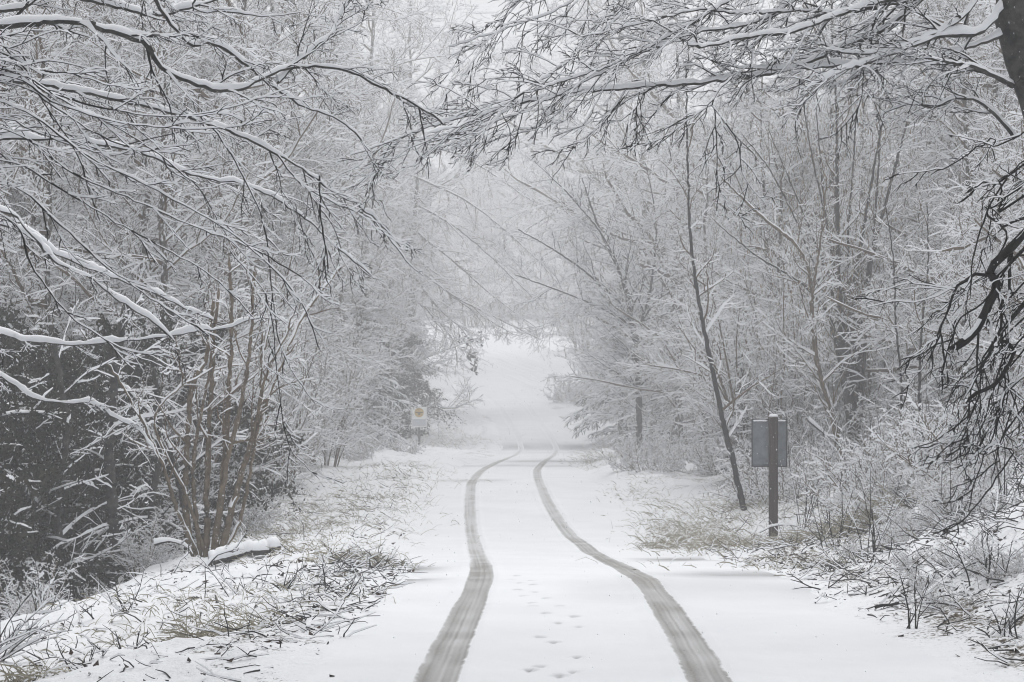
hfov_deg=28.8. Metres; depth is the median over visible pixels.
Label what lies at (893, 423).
bramble bush
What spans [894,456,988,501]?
bramble bush
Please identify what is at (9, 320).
evergreen bush
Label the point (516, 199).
bare tree
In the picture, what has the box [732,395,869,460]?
bramble bush
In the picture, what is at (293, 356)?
bare shrub
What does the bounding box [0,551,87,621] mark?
bare shrub
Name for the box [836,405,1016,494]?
bramble bush
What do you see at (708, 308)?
bare shrub
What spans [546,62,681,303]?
bare tree
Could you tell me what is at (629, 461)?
bramble bush
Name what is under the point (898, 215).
bare tree
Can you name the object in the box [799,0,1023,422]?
bare tree
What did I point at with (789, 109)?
bare tree
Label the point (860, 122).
bare tree
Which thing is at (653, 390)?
bare tree
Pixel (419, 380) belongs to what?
spruce tree
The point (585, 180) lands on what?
bare tree
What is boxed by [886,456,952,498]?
bramble bush
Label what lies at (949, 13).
bare tree
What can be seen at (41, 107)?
bare tree
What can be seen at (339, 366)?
bare tree
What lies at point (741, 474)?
bramble bush
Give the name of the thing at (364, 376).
bare shrub
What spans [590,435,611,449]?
bramble bush
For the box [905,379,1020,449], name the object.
bramble bush
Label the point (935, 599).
bramble bush
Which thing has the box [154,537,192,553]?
fallen branch
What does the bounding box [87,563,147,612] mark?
weed
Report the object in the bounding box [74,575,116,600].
bramble bush
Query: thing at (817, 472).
bramble bush
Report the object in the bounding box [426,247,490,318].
bare shrub
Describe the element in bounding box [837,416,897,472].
bramble bush
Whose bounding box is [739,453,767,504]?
sapling shoots
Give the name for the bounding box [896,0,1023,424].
bare tree
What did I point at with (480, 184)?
bare tree
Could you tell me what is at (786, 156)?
bare tree
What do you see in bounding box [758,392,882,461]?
bramble bush
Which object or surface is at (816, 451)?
bramble bush
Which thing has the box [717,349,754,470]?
spruce sapling
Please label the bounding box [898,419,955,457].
bramble bush
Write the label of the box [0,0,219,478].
bare tree
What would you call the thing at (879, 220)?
sapling
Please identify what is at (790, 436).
bramble bush
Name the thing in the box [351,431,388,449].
bramble bush
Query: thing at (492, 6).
sky
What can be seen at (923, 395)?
bramble bush
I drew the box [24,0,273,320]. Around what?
bare tree
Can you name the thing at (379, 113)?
bare tree
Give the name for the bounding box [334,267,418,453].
spruce tree
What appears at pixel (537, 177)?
bare tree
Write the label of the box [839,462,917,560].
weed
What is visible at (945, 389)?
bramble bush
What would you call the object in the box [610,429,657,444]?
bramble bush
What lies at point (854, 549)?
bramble bush
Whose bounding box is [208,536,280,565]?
fallen log
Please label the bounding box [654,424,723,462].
bramble bush
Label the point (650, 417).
bramble bush
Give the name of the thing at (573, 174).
bare tree
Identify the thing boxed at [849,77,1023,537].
beech tree
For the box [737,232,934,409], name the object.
bare shrub
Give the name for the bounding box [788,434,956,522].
bramble bush
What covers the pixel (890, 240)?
bare shrub
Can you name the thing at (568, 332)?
bare shrub
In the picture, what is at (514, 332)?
falling snow
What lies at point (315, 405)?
bare shrub
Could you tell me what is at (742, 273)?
bare tree
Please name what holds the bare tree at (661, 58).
on the ground at (520, 362)
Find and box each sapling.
[640,55,806,510]
[689,137,888,456]
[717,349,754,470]
[863,323,902,427]
[869,198,939,422]
[890,189,966,423]
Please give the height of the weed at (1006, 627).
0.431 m
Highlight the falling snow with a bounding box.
[0,0,1023,681]
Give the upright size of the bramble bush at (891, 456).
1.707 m
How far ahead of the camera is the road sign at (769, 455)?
30.35 m
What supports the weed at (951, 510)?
on the ground at (520, 362)
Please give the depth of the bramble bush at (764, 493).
33.84 m
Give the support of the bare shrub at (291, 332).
on the ground at (520, 362)
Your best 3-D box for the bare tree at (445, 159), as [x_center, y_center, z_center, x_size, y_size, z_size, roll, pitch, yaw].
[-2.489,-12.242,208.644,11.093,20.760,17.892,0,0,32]
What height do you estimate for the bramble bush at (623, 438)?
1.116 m
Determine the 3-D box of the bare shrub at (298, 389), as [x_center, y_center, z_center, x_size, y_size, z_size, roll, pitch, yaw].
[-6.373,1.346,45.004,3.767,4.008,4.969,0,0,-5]
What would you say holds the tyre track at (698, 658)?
on the road
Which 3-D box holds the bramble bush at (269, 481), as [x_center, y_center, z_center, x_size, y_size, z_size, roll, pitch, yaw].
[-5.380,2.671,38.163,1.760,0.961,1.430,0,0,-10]
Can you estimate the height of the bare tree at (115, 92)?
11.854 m
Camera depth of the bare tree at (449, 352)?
112.17 m
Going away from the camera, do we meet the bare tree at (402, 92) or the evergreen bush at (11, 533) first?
the evergreen bush at (11, 533)
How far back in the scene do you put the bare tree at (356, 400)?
50.05 m
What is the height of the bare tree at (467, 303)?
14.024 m
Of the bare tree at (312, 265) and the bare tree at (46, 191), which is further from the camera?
the bare tree at (312, 265)
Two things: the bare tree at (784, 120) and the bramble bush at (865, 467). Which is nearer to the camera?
the bramble bush at (865, 467)
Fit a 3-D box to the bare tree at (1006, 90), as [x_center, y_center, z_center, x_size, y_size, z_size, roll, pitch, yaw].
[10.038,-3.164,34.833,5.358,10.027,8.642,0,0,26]
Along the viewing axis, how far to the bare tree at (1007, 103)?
37.03 m
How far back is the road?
15.31 m
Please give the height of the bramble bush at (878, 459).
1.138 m
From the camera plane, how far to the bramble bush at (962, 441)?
25.79 m
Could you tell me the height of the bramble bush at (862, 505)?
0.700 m
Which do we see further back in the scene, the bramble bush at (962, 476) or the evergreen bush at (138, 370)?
the evergreen bush at (138, 370)
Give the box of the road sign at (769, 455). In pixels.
[751,414,786,538]
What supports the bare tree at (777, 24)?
on the ground at (520, 362)
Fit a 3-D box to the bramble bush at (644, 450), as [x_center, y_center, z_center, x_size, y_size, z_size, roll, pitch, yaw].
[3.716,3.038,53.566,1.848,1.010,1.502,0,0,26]
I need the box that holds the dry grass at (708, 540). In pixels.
[0,416,1006,653]
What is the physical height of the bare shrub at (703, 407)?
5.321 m
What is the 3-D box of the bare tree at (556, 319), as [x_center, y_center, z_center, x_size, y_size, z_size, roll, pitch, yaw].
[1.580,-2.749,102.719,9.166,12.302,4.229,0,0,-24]
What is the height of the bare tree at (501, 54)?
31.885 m
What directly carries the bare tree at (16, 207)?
on the ground at (520, 362)
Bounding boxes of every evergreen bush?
[0,298,139,549]
[0,306,196,601]
[0,315,135,619]
[0,379,96,619]
[26,431,165,597]
[27,299,211,572]
[102,303,288,549]
[172,381,310,521]
[347,330,428,440]
[377,328,447,435]
[387,341,467,431]
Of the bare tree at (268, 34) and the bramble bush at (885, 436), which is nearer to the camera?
the bramble bush at (885, 436)
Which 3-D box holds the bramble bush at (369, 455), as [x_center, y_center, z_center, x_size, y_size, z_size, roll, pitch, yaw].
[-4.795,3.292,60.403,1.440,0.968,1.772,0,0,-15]
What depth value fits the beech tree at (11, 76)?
11.34 m
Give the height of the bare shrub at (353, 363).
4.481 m
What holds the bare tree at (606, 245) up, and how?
on the ground at (520, 362)
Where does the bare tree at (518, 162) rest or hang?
on the ground at (520, 362)
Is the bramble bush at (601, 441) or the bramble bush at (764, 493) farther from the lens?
the bramble bush at (601, 441)
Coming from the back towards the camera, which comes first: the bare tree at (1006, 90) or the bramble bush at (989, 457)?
the bare tree at (1006, 90)
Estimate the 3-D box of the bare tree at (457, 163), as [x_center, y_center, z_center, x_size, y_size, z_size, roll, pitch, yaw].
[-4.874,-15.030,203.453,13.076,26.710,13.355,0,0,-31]
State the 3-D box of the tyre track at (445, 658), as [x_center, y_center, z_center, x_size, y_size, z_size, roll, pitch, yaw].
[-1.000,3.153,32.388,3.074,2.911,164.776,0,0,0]
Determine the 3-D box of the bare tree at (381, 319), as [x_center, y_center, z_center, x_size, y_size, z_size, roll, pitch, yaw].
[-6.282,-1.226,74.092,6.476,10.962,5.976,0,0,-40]
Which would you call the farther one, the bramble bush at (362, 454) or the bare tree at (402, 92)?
the bare tree at (402, 92)
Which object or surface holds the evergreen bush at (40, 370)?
on the ground at (520, 362)
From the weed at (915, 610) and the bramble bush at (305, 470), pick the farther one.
the bramble bush at (305, 470)
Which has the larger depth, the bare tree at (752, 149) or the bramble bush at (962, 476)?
the bare tree at (752, 149)
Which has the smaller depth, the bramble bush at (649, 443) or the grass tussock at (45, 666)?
the grass tussock at (45, 666)
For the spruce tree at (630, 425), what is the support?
on the ground at (520, 362)
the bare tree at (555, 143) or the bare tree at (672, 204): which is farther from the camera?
the bare tree at (555, 143)
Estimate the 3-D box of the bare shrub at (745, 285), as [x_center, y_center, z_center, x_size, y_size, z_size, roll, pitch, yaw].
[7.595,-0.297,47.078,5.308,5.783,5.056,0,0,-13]
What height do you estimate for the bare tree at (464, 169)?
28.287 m
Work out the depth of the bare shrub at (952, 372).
41.25 m
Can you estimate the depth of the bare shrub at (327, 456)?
52.12 m
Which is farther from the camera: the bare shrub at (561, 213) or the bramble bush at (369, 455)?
the bare shrub at (561, 213)
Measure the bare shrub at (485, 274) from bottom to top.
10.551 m
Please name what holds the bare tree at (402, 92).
on the ground at (520, 362)
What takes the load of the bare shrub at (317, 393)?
on the ground at (520, 362)
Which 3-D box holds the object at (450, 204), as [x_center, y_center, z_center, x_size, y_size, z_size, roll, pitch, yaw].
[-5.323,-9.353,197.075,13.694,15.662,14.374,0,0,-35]
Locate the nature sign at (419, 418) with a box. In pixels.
[412,405,426,444]
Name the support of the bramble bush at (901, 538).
on the ground at (520, 362)
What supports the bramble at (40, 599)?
on the ground at (520, 362)
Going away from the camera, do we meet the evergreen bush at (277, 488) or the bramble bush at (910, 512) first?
the bramble bush at (910, 512)
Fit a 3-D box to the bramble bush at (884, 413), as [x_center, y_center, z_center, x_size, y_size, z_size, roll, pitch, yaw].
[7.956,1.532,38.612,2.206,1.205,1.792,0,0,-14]
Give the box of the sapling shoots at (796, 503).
[777,395,868,528]
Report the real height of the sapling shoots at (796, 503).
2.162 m
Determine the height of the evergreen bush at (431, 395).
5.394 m
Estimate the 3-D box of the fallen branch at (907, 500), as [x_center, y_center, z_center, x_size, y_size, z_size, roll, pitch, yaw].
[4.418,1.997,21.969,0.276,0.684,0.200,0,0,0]
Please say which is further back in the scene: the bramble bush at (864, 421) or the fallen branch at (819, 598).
the bramble bush at (864, 421)
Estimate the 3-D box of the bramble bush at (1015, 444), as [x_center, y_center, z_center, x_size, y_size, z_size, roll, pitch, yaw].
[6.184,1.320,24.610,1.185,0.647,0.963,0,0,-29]
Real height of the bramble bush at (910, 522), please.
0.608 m
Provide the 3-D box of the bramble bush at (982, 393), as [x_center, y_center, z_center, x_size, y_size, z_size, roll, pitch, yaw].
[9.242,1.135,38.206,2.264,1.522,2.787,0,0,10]
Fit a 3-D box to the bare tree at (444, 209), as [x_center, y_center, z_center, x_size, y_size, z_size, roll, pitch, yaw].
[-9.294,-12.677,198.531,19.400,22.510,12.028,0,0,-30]
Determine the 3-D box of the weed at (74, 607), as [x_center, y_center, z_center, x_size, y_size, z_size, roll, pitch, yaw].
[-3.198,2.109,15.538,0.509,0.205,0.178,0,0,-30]
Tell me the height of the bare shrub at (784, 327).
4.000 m
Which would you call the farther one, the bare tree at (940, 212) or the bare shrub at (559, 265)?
the bare shrub at (559, 265)
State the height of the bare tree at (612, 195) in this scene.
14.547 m
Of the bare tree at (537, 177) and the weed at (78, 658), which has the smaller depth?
the weed at (78, 658)
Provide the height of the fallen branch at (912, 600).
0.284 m
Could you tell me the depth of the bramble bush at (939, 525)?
18.62 m
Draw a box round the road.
[303,355,962,681]
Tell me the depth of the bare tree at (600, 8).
130.92 m
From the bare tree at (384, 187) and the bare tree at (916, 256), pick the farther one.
the bare tree at (384, 187)
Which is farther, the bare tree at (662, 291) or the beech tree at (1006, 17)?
the bare tree at (662, 291)
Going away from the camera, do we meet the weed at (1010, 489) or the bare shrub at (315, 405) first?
the weed at (1010, 489)
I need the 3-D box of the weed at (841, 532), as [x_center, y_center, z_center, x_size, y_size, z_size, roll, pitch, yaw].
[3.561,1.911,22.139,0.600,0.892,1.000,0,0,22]
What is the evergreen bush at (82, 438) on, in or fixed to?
on the ground at (520, 362)
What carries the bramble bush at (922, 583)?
on the ground at (520, 362)
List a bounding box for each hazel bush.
[107,251,348,557]
[677,13,959,449]
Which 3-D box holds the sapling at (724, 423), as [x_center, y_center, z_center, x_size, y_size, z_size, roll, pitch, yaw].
[3.487,-1.000,33.427,1.796,7.914,2.515,0,0,-27]
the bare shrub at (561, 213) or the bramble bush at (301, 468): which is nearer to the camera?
the bramble bush at (301, 468)
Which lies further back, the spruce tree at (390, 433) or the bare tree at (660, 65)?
the bare tree at (660, 65)
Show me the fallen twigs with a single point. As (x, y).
(810, 565)
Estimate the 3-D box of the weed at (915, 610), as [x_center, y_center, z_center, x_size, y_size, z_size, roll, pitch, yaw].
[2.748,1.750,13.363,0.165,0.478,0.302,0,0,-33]
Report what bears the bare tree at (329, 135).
on the ground at (520, 362)
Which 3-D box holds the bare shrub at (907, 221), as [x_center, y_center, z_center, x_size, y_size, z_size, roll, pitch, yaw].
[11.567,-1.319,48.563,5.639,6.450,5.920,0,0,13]
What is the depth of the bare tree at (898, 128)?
48.85 m
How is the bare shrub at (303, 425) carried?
on the ground at (520, 362)
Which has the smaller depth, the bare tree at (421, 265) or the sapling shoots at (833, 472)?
the sapling shoots at (833, 472)
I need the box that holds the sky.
[24,0,983,265]
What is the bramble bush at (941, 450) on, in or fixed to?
on the ground at (520, 362)
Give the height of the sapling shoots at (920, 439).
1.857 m
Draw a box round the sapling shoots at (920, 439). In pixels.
[886,358,974,456]
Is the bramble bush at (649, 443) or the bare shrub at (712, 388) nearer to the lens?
the bare shrub at (712, 388)
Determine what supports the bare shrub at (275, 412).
on the ground at (520, 362)
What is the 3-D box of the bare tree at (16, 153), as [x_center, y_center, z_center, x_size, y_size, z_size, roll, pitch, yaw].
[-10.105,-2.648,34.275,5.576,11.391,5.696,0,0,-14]
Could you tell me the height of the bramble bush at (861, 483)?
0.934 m
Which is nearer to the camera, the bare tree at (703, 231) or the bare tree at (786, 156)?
the bare tree at (703, 231)
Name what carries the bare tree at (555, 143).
on the ground at (520, 362)
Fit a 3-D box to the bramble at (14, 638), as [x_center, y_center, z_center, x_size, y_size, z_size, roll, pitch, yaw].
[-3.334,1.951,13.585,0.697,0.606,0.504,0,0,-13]
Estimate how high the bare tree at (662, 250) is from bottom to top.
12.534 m
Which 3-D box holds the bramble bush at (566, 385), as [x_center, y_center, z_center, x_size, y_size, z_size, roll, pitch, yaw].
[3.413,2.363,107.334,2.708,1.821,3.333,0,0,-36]
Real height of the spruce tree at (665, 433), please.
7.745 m
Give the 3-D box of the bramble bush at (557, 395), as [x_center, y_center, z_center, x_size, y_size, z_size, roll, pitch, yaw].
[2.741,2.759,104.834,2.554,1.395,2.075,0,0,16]
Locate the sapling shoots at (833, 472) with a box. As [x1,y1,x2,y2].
[793,411,875,524]
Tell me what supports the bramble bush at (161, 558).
on the ground at (520, 362)
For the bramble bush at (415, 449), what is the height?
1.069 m
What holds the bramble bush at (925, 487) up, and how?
on the ground at (520, 362)
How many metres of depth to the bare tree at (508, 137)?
228.84 m
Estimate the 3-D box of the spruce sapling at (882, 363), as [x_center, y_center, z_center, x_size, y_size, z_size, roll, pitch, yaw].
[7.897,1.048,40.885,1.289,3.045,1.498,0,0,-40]
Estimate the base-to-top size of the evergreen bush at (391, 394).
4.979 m
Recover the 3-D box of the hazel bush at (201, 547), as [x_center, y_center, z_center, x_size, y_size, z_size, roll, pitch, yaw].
[-3.354,0.811,23.327,2.743,3.731,1.411,0,0,-20]
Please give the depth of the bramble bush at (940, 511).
20.09 m
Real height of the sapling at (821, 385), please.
6.604 m
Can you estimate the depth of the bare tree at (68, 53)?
37.81 m
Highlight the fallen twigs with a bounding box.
[3,448,1023,681]
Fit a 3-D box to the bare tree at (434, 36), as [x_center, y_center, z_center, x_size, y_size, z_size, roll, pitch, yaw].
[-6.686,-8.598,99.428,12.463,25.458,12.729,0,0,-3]
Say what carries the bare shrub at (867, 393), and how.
on the ground at (520, 362)
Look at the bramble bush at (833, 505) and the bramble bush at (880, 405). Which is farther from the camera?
the bramble bush at (880, 405)
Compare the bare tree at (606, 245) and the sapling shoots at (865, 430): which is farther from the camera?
the bare tree at (606, 245)
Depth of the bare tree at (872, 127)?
57.00 m
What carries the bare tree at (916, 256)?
on the ground at (520, 362)
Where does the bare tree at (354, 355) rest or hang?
on the ground at (520, 362)
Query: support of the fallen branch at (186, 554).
on the ground at (520, 362)
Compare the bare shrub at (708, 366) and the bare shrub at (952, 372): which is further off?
the bare shrub at (708, 366)
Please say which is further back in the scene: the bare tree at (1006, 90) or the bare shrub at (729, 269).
the bare shrub at (729, 269)
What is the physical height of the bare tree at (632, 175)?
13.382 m
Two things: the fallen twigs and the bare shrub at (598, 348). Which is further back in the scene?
the bare shrub at (598, 348)
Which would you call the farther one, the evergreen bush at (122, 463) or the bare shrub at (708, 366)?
the bare shrub at (708, 366)
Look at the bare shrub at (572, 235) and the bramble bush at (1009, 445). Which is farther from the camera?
the bare shrub at (572, 235)
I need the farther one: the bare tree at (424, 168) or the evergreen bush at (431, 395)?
the bare tree at (424, 168)
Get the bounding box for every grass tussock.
[0,657,79,681]
[3,649,92,677]
[137,595,249,648]
[194,602,298,634]
[629,520,709,549]
[781,480,949,541]
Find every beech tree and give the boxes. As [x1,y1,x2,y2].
[0,0,451,486]
[323,0,1023,238]
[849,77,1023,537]
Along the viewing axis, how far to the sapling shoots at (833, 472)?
29.43 m
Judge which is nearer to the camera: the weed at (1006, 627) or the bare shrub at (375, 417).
the weed at (1006, 627)
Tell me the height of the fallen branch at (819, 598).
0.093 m
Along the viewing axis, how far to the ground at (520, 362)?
18.34 m
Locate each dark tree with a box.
[4,282,134,600]
[42,290,200,587]
[67,360,196,560]
[88,384,246,553]
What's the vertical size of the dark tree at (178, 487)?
2.395 m
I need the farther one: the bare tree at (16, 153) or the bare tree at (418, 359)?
the bare tree at (418, 359)
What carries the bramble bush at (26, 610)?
on the ground at (520, 362)
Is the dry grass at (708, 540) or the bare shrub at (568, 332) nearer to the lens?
the dry grass at (708, 540)
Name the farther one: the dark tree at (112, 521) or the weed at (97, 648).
the dark tree at (112, 521)
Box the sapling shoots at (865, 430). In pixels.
[820,391,934,487]
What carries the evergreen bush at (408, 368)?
on the ground at (520, 362)
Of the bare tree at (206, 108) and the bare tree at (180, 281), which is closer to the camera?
the bare tree at (180, 281)
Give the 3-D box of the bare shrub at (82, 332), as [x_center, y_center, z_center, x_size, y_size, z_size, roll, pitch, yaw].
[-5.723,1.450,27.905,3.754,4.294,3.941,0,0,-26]
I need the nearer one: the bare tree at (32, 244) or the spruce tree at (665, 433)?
the bare tree at (32, 244)
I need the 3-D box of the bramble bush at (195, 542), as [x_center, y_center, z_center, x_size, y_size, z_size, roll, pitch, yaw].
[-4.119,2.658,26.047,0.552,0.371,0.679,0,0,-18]
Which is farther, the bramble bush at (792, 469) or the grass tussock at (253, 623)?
the bramble bush at (792, 469)
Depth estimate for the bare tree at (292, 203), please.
75.54 m
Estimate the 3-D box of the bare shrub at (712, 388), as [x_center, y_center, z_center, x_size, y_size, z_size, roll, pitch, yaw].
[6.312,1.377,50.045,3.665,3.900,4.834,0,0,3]
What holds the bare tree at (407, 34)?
on the ground at (520, 362)
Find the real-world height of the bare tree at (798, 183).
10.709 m
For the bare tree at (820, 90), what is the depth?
65.45 m
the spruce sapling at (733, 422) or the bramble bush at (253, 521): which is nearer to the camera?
the bramble bush at (253, 521)
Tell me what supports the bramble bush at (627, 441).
on the ground at (520, 362)
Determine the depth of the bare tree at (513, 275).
191.86 m
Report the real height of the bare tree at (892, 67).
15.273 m
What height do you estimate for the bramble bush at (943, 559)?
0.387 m
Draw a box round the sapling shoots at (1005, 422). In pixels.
[930,319,1023,465]
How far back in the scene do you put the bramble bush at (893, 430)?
28.64 m
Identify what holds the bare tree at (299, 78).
on the ground at (520, 362)
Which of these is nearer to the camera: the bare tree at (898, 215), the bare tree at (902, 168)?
the bare tree at (898, 215)
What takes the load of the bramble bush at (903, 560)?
on the ground at (520, 362)
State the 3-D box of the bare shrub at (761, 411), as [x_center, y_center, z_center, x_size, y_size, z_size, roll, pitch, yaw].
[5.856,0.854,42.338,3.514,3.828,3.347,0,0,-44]
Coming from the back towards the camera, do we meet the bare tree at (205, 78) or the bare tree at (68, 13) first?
the bare tree at (205, 78)
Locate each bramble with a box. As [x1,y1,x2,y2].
[0,580,75,661]
[21,557,54,610]
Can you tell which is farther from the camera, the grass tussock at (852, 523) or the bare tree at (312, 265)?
the bare tree at (312, 265)
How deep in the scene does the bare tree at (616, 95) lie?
90.43 m
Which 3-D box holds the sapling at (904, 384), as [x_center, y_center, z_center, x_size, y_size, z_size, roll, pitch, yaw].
[6.600,-0.109,31.826,1.280,4.680,1.044,0,0,-28]
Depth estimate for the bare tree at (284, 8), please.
53.22 m
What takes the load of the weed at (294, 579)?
on the ground at (520, 362)
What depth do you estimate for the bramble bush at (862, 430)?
38.76 m
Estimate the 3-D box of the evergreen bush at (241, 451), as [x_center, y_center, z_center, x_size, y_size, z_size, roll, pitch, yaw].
[-5.068,1.417,29.288,3.534,4.149,3.743,0,0,-3]
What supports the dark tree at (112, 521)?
on the ground at (520, 362)
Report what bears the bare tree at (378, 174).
on the ground at (520, 362)
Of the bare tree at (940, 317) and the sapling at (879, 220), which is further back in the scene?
the bare tree at (940, 317)
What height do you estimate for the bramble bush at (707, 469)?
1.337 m
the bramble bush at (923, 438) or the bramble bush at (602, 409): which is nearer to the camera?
the bramble bush at (923, 438)
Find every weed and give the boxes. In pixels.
[54,638,108,670]
[67,599,129,626]
[78,629,149,654]
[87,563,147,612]
[197,555,270,596]
[248,557,312,590]
[307,532,382,574]
[805,477,867,548]
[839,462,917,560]
[899,565,932,628]
[932,447,986,520]
[950,523,1015,586]
[977,413,1023,507]
[984,583,1023,638]
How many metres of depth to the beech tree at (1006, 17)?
12.86 m
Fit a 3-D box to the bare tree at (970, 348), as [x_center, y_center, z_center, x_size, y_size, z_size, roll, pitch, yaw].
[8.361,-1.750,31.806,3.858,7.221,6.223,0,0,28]
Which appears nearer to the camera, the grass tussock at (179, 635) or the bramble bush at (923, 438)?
the grass tussock at (179, 635)
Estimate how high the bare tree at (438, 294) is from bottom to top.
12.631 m
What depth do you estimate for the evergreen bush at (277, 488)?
32.81 m
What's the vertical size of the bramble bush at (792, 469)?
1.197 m
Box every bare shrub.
[0,243,318,553]
[0,311,299,464]
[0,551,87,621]
[1,292,222,557]
[65,308,320,479]
[85,506,188,579]
[207,329,311,456]
[221,316,355,498]
[243,290,353,488]
[243,347,335,456]
[287,278,417,466]
[307,326,371,415]
[317,339,377,447]
[329,383,413,443]
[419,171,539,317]
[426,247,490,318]
[431,228,516,318]
[432,238,519,326]
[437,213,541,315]
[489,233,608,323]
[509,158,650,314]
[526,170,669,293]
[529,181,611,318]
[531,231,613,335]
[535,252,636,351]
[546,304,611,380]
[588,348,650,423]
[626,235,838,463]
[651,344,720,444]
[662,253,845,408]
[675,229,911,456]
[681,336,755,426]
[691,329,758,442]
[701,294,873,442]
[709,210,931,410]
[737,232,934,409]
[750,287,878,403]
[774,240,991,436]
[782,271,937,423]
[861,189,1012,306]
[865,296,1009,400]
[873,160,1011,376]
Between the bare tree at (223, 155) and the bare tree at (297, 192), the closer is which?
the bare tree at (223, 155)
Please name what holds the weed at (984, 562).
on the ground at (520, 362)
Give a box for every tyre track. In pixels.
[412,389,523,681]
[508,393,733,681]
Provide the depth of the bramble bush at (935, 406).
29.14 m
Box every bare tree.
[0,0,142,325]
[0,0,159,269]
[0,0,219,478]
[0,0,240,392]
[0,0,262,399]
[0,2,82,284]
[0,3,187,336]
[0,16,173,422]
[1,0,235,364]
[1,0,326,460]
[1,0,326,547]
[22,3,170,292]
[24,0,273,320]
[50,0,353,456]
[53,2,258,329]
[122,7,400,419]
[135,0,384,376]
[151,33,379,469]
[152,0,388,344]
[161,0,422,440]
[191,0,346,288]
[203,0,440,342]
[203,104,377,390]
[213,81,353,341]
[215,0,403,350]
[219,128,394,460]
[289,0,506,325]
[297,52,440,416]
[301,0,570,333]
[302,165,428,442]
[304,0,488,240]
[322,96,426,407]
[324,98,410,337]
[334,85,448,321]
[345,170,492,442]
[357,132,456,320]
[364,182,444,331]
[371,220,475,382]
[378,103,494,311]
[408,138,577,406]
[418,35,535,233]
[420,60,534,313]
[434,128,537,305]
[435,144,531,313]
[460,11,607,316]
[461,0,710,327]
[462,179,622,365]
[463,0,746,430]
[469,70,574,223]
[474,179,600,319]
[476,141,702,451]
[494,161,550,301]
[501,0,767,443]
[503,84,609,214]
[509,144,559,311]
[540,140,764,442]
[542,0,760,327]
[542,127,660,284]
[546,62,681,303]
[554,130,749,439]
[565,152,637,279]
[570,145,670,319]
[575,83,825,431]
[587,144,766,401]
[595,10,731,230]
[605,73,927,417]
[617,108,765,437]
[619,126,736,284]
[639,172,700,396]
[641,0,882,303]
[652,141,828,419]
[655,99,797,301]
[657,183,802,410]
[662,24,922,380]
[686,91,872,388]
[695,62,774,223]
[732,73,825,279]
[735,0,931,300]
[748,0,937,277]
[755,119,820,287]
[759,0,1015,351]
[790,0,1023,419]
[796,11,938,287]
[796,19,917,240]
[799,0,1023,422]
[808,0,1022,404]
[813,29,979,311]
[839,0,967,206]
[845,120,942,230]
[873,0,1019,364]
[880,40,1023,371]
[882,0,961,175]
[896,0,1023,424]
[899,50,1020,323]
[912,41,1023,396]
[913,66,1023,408]
[918,71,1023,403]
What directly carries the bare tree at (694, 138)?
on the ground at (520, 362)
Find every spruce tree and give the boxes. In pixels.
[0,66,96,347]
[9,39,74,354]
[331,214,430,425]
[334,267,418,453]
[563,263,664,442]
[610,261,715,447]
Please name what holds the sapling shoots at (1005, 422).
on the ground at (520, 362)
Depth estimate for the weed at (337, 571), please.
18.47 m
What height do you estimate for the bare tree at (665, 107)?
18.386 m
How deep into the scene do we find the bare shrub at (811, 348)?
42.32 m
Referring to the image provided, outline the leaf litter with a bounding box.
[3,475,1023,681]
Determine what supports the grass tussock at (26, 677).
on the ground at (520, 362)
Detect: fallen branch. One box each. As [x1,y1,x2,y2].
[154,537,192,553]
[173,544,191,572]
[760,523,802,535]
[807,416,846,448]
[815,590,827,603]
[874,565,958,608]
[898,490,914,508]
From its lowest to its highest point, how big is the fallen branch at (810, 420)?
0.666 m
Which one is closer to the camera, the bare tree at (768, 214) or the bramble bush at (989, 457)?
the bramble bush at (989, 457)
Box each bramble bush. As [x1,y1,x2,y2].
[5,586,72,616]
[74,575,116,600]
[138,538,187,565]
[176,537,211,549]
[211,481,284,532]
[248,466,276,484]
[288,456,309,472]
[300,460,322,471]
[314,435,375,460]
[332,434,379,459]
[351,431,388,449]
[382,434,428,453]
[540,383,586,402]
[552,373,598,395]
[575,372,603,402]
[587,402,617,420]
[589,430,630,448]
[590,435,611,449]
[594,429,690,473]
[603,432,653,446]
[607,430,665,453]
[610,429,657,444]
[616,432,675,455]
[617,436,684,463]
[642,407,672,424]
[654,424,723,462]
[667,429,732,475]
[698,435,813,505]
[713,436,858,508]
[731,434,836,480]
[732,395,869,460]
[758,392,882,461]
[778,435,880,489]
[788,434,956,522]
[795,412,938,501]
[802,379,952,446]
[803,422,892,474]
[811,385,932,453]
[828,524,894,560]
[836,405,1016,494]
[836,475,923,529]
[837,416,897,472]
[841,471,897,505]
[847,431,954,502]
[858,379,962,454]
[860,407,971,457]
[862,406,971,461]
[864,385,1022,446]
[865,367,1023,488]
[870,378,1022,455]
[872,492,952,543]
[873,399,927,425]
[877,485,962,528]
[878,375,999,431]
[881,520,927,547]
[883,392,1014,447]
[885,543,933,570]
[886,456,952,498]
[891,558,957,592]
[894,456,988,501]
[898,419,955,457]
[900,389,1009,412]
[903,371,1015,402]
[904,425,1000,476]
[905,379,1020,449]
[908,467,1009,523]
[908,580,979,612]
[914,461,1000,500]
[919,530,997,570]
[924,418,1021,454]
[930,509,980,530]
[938,456,1017,496]
[941,377,1023,418]
[945,423,1023,479]
[954,542,1023,578]
[961,424,1023,461]
[967,542,1023,582]
[975,485,1023,515]
[981,418,1023,460]
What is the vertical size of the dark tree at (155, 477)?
2.742 m
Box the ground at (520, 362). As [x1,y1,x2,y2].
[0,300,1023,681]
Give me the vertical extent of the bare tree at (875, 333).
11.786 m

